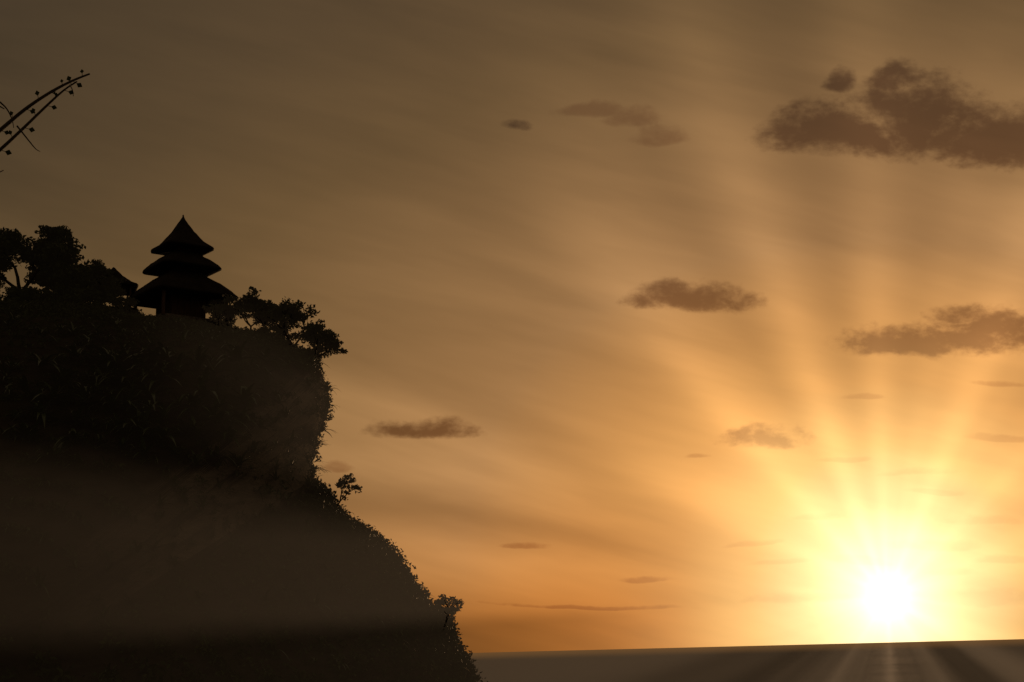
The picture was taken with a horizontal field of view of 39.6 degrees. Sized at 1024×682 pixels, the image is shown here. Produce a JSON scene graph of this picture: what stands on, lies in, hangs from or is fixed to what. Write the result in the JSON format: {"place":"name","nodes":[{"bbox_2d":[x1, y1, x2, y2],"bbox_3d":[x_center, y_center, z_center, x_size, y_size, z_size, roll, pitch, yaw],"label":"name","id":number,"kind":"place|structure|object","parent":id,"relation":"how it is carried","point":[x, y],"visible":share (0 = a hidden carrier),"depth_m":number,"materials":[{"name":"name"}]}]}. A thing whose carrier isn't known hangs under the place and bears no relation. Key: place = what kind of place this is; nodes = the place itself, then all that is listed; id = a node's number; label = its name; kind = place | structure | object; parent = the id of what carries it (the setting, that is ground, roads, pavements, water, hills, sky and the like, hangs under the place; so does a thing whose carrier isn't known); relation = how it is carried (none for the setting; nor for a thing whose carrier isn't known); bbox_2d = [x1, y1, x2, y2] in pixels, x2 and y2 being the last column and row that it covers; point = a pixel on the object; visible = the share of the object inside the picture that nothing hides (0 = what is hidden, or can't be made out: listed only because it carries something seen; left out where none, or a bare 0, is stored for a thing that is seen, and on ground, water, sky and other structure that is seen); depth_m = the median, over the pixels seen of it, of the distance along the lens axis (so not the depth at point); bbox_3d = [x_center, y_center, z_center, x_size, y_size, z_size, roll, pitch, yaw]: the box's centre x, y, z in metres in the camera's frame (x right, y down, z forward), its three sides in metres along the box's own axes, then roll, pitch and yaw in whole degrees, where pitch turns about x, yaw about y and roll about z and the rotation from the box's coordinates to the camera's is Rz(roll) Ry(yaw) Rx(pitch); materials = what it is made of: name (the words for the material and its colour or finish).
{"place":"outdoors","nodes":[
{"label":"outdoors","id":0,"kind":"place"},
{"bbox_2d":[0,69,89,171],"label":"tree branch","id":1,"kind":"object","parent":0,"point":[15,117],"visible":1,"depth_m":2.64,"materials":[{"name":"black plant"}]},
{"bbox_2d":[0,309,456,681],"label":"cliff","id":2,"kind":"structure","parent":0,"point":[84,653],"depth_m":86.25,"materials":[{"name":"black stone"}]},
{"bbox_2d":[0,272,5,288],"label":"bush","id":3,"kind":"object","parent":2,"relation":"on","point":[3,283],"visible":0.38,"depth_m":117.41,"materials":[{"name":"black plant"}]},
{"bbox_2d":[2,286,18,300],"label":"bush","id":4,"kind":"object","parent":2,"relation":"on","point":[7,289],"visible":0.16,"depth_m":110.77,"materials":[{"name":"black plant"}]},
{"bbox_2d":[8,287,36,300],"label":"bush","id":5,"kind":"object","parent":2,"relation":"on","point":[16,292],"visible":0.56,"depth_m":109.97,"materials":[{"name":"black plant"}]},
{"bbox_2d":[16,287,40,302],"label":"bush","id":6,"kind":"object","parent":2,"relation":"on","point":[31,290],"visible":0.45,"depth_m":109.96,"materials":[{"name":"black plant"}]},
{"bbox_2d":[21,286,56,303],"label":"bush","id":7,"kind":"object","parent":2,"relation":"on","point":[43,296],"visible":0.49,"depth_m":110.27,"materials":[{"name":"black plant"}]},
{"bbox_2d":[0,224,85,288],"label":"tree","id":8,"kind":"object","parent":2,"relation":"on","point":[57,242],"visible":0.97,"depth_m":112.68,"materials":[{"name":"black plant"}]},
{"bbox_2d":[24,263,80,289],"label":"bush","id":9,"kind":"object","parent":2,"relation":"on","point":[41,282],"visible":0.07,"depth_m":117.53,"materials":[{"name":"black plant"}]},
{"bbox_2d":[38,257,124,301],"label":"tree","id":10,"kind":"object","parent":2,"relation":"on","point":[60,271],"visible":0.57,"depth_m":111.78,"materials":[{"name":"black plant"}]},
{"bbox_2d":[75,275,126,304],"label":"tree","id":11,"kind":"object","parent":2,"relation":"on","point":[106,287],"visible":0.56,"depth_m":113.00,"materials":[{"name":"black plant"}]},
{"bbox_2d":[91,296,119,307],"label":"bush","id":12,"kind":"object","parent":2,"relation":"on","point":[105,301],"visible":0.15,"depth_m":112.30,"materials":[{"name":"black plant"}]},
{"bbox_2d":[91,267,138,309],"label":"building roof","id":13,"kind":"structure","parent":2,"relation":"on","point":[128,286],"depth_m":115.78,"materials":[{"name":"brown wood"}]},
{"bbox_2d":[109,292,141,313],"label":"bush","id":14,"kind":"object","parent":2,"relation":"on","point":[123,303],"visible":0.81,"depth_m":110.50,"materials":[{"name":"black plant"}]},
{"bbox_2d":[127,215,236,321],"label":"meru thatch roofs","id":15,"kind":"structure","parent":2,"relation":"on","point":[182,269],"depth_m":113.63,"materials":[{"name":"black wicker"}]},
{"bbox_2d":[157,313,236,328],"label":"wall","id":16,"kind":"structure","parent":2,"relation":"on","point":[192,318],"depth_m":111.89,"materials":[{"name":"black stone"}]},
{"bbox_2d":[207,304,239,328],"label":"bush","id":17,"kind":"object","parent":2,"relation":"on","point":[231,318],"visible":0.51,"depth_m":113.24,"materials":[{"name":"black plant"}]},
{"bbox_2d":[0,295,480,681],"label":"foliage","id":18,"kind":"object","parent":2,"relation":"on","point":[140,421],"visible":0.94,"depth_m":91.21,"materials":[{"name":"black"}]},
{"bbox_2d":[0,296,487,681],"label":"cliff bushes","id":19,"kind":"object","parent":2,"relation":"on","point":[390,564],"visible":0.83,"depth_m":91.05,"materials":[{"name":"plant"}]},
{"bbox_2d":[201,303,231,323],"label":"shrub","id":20,"kind":"object","parent":19,"relation":"on","point":[218,310],"visible":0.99,"depth_m":111.66,"materials":[{"name":"black plant"}]},
{"bbox_2d":[223,286,274,329],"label":"tree","id":21,"kind":"object","parent":2,"relation":"on","point":[237,303],"visible":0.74,"depth_m":111.34,"materials":[{"name":"black plant"}]},
{"bbox_2d":[239,296,278,328],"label":"tree","id":22,"kind":"object","parent":2,"relation":"on","point":[252,310],"visible":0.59,"depth_m":111.03,"materials":[{"name":"black plant"}]},
{"bbox_2d":[271,302,305,340],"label":"bush","id":23,"kind":"object","parent":2,"relation":"on","point":[295,335],"visible":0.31,"depth_m":111.90,"materials":[{"name":"black plant"}]},
{"bbox_2d":[251,297,332,346],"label":"tree","id":24,"kind":"object","parent":2,"relation":"on","point":[273,313],"visible":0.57,"depth_m":109.53,"materials":[{"name":"black plant"}]},
{"bbox_2d":[298,319,347,359],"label":"tree","id":25,"kind":"object","parent":2,"relation":"on","point":[326,343],"visible":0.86,"depth_m":107.89,"materials":[{"name":"black plant"}]},
{"bbox_2d":[335,473,362,506],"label":"tree","id":26,"kind":"object","parent":2,"relation":"on","point":[343,483],"visible":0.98,"depth_m":104.90,"materials":[{"name":"black plant"}]},
{"bbox_2d":[432,594,463,630],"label":"tree","id":27,"kind":"object","parent":2,"relation":"on","point":[451,610],"visible":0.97,"depth_m":96.94,"materials":[{"name":"brown plant"}]},
{"bbox_2d":[0,0,1023,652],"label":"sky","id":28,"kind":"structure","parent":0,"point":[659,323],"materials":[{"name":"orange"}]},
{"bbox_2d":[468,639,1023,681],"bbox_3d":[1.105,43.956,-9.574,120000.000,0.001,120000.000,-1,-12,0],"label":"sea","id":29,"kind":"structure","parent":0,"point":[971,661],"depth_m":3430.20,"materials":[{"name":"liquid"}]}
]}

